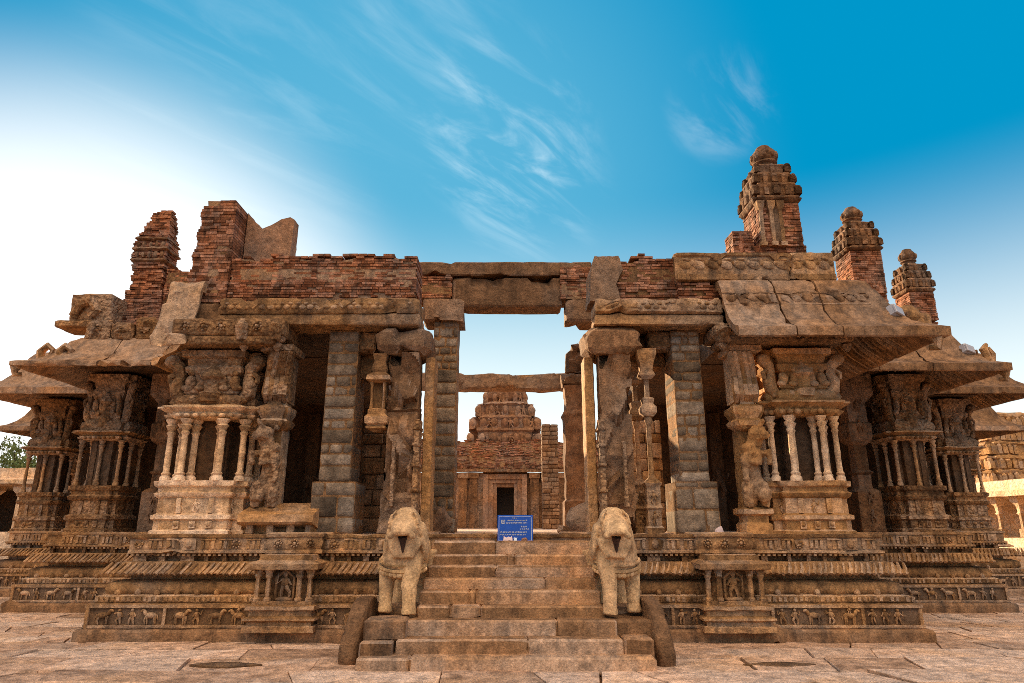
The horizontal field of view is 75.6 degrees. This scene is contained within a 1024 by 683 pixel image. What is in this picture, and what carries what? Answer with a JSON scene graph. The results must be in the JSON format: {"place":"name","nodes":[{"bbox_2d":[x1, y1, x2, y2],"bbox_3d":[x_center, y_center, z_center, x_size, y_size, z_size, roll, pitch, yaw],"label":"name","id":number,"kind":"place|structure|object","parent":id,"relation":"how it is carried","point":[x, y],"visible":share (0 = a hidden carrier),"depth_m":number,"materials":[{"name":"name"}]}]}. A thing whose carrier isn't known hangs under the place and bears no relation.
{"place":"outdoors","nodes":[
{"label":"outdoors","id":0,"kind":"place"},
{"bbox_2d":[0,468,35,559],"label":"side hall","id":1,"kind":"structure","parent":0,"point":[11,481],"depth_m":30.50,"materials":[{"name":"stone"}]},
{"bbox_2d":[0,596,1023,682],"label":"pavement","id":2,"kind":"structure","parent":0,"point":[38,647],"depth_m":8.74,"materials":[{"name":"beige stone"}]},
{"bbox_2d":[189,662,262,667],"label":"sunken slab","id":3,"kind":"structure","parent":2,"relation":"in","point":[223,664],"depth_m":8.51,"materials":[{"name":"stone"}]},
{"bbox_2d":[337,595,377,664],"bbox_3d":[-2.086,3.965,9.108,0.268,0.858,1.144,-1,-16,5],"label":"balustrade stone","id":4,"kind":"object","parent":2,"relation":"on","point":[363,608],"visible":0.68,"depth_m":8.78,"materials":[{"name":"stone"}]},
{"bbox_2d":[355,540,656,675],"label":"staircase","id":5,"kind":"structure","parent":2,"relation":"on","point":[534,605],"depth_m":8.85,"materials":[{"name":"stone"}]},
{"bbox_2d":[377,507,437,614],"bbox_3d":[-1.567,3.226,9.823,0.788,1.446,1.855,0,-16,0],"label":"elephant statue","id":6,"kind":"object","parent":5,"relation":"on","point":[406,559],"visible":0.94,"depth_m":9.26,"materials":[{"name":"stone"}]},
{"bbox_2d":[503,536,512,540],"bbox_3d":[-0.072,3.223,10.847,0.168,0.127,0.126,0,-16,0],"label":"paper scrap","id":7,"kind":"object","parent":5,"relation":"on","point":[507,539],"visible":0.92,"depth_m":10.82,"materials":[{"name":"white paper"}]},
{"bbox_2d":[498,515,532,540],"bbox_3d":[0.053,3.119,10.999,0.583,0.438,0.233,0,-16,0],"label":"notice board","id":8,"kind":"object","parent":5,"relation":"on","point":[518,527],"visible":0.99,"depth_m":10.90,"materials":[{"name":"blue metal"}]},
{"bbox_2d":[582,507,641,614],"bbox_3d":[1.498,3.221,9.820,0.787,1.449,1.853,0,-16,0],"label":"elephant statue","id":9,"kind":"object","parent":5,"relation":"on","point":[612,557],"visible":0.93,"depth_m":9.26,"materials":[{"name":"stone"}]},
{"bbox_2d":[640,595,675,666],"bbox_3d":[1.963,3.963,9.113,0.272,0.838,1.142,2,-16,-6],"label":"balustrade stone","id":10,"kind":"object","parent":2,"relation":"on","point":[652,609],"visible":0.63,"depth_m":8.75,"materials":[{"name":"stone"}]},
{"bbox_2d":[743,662,816,667],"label":"sunken slab","id":11,"kind":"structure","parent":2,"relation":"in","point":[783,664],"depth_m":8.50,"materials":[{"name":"stone"}]},
{"bbox_2d":[0,0,1023,472],"label":"sky","id":12,"kind":"structure","parent":0,"point":[447,131],"materials":[{"name":"blue"}]},
{"bbox_2d":[599,556,1023,682],"bbox_3d":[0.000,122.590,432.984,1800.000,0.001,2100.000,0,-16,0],"label":"ground","id":13,"kind":"structure","parent":0,"point":[1017,557],"depth_m":33.52,"materials":[{"name":"brown stone"}]},
{"bbox_2d":[0,434,36,467],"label":"leafy tree","id":14,"kind":"object","parent":13,"relation":"on","point":[15,462],"visible":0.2,"depth_m":49.75,"materials":[{"name":"green plant"}]},
{"bbox_2d":[0,145,1023,645],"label":"temple pavilion","id":15,"kind":"structure","parent":13,"relation":"on","point":[792,417],"depth_m":12.58,"materials":[{"name":"stone"}]},
{"bbox_2d":[36,343,57,367],"bbox_3d":[-10.751,0.305,15.270,0.433,0.553,0.329,0,-16,0],"label":"eave finial","id":16,"kind":"object","parent":15,"relation":"on","point":[44,349],"visible":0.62,"depth_m":15.20,"materials":[{"name":"stone"}]},
{"bbox_2d":[55,343,74,366],"bbox_3d":[-10.333,0.303,15.271,0.427,0.556,0.325,0,-16,0],"label":"eave finial","id":17,"kind":"object","parent":15,"relation":"on","point":[63,348],"visible":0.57,"depth_m":15.21,"materials":[{"name":"stone"}]},
{"bbox_2d":[237,503,318,533],"bbox_3d":[-4.069,3.122,11.660,1.306,0.564,0.714,0,-16,0],"label":"fallen eave stone","id":18,"kind":"object","parent":15,"relation":"on","point":[294,517],"visible":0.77,"depth_m":11.40,"materials":[{"name":"stone"}]},
{"bbox_2d":[419,507,452,532],"bbox_3d":[-1.600,3.799,13.737,0.741,0.705,0.788,0,-16,0],"label":"boulder","id":19,"kind":"object","parent":15,"relation":"on","point":[442,522],"visible":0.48,"depth_m":13.61,"materials":[{"name":"stone"}]},
{"bbox_2d":[419,392,598,528],"bbox_3d":[-0.003,6.103,36.767,10.051,8.354,4.651,0,-16,0],"label":"sanctum shrine","id":20,"kind":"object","parent":15,"relation":"on","point":[499,448],"visible":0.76,"depth_m":34.63,"materials":[{"name":"stone"}]},
{"bbox_2d":[497,488,513,527],"bbox_3d":[-0.340,8.730,34.887,0.960,2.200,0.100,0,-16,0],"label":"doorway","id":21,"kind":"structure","parent":20,"relation":"in","point":[505,496],"depth_m":34.91,"materials":[{"name":"brown wood"}]},
{"bbox_2d":[557,525,569,531],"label":"boulder","id":22,"kind":"object","parent":15,"relation":"on","point":[562,528],"visible":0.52,"depth_m":12.05,"materials":[{"name":"stone"}]},
{"bbox_2d":[565,501,598,531],"bbox_3d":[1.411,3.410,12.458,0.809,0.782,0.596,0,-16,0],"label":"boulder","id":23,"kind":"object","parent":15,"relation":"on","point":[576,519],"visible":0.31,"depth_m":12.30,"materials":[{"name":"stone"}]},
{"bbox_2d":[715,526,723,531],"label":"white stone","id":24,"kind":"object","parent":15,"relation":"on","point":[719,529],"visible":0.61,"depth_m":11.40,"materials":[{"name":"stone"}]},
{"bbox_2d":[886,304,908,317],"bbox_3d":[7.022,-0.448,12.059,0.400,0.480,0.284,8,-18,-28],"label":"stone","id":25,"kind":"object","parent":15,"relation":"attached to","point":[893,309],"visible":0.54,"depth_m":11.97,"materials":[{"name":"stone"}]},
{"bbox_2d":[958,343,978,355],"bbox_3d":[10.505,0.278,15.186,0.400,0.480,0.274,5,-16,-17],"label":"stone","id":26,"kind":"object","parent":15,"relation":"attached to","point":[966,348],"visible":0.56,"depth_m":15.12,"materials":[{"name":"stone"}]},
{"bbox_2d":[979,343,995,360],"bbox_3d":[10.873,0.286,15.082,0.325,0.512,0.221,6,-17,-22],"label":"rock","id":27,"kind":"object","parent":15,"relation":"on","point":[987,352],"visible":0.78,"depth_m":15.04,"materials":[{"name":"stone"}]},
{"bbox_2d":[975,412,1023,482],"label":"ruined gate tower","id":28,"kind":"structure","parent":13,"relation":"on","point":[1001,457],"depth_m":67.34,"materials":[{"name":"stone"}]},
{"bbox_2d":[975,478,1023,552],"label":"colonnade gallery","id":29,"kind":"object","parent":13,"relation":"on","point":[1005,498],"visible":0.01,"depth_m":44.91,"materials":[{"name":"stone"}]}
]}

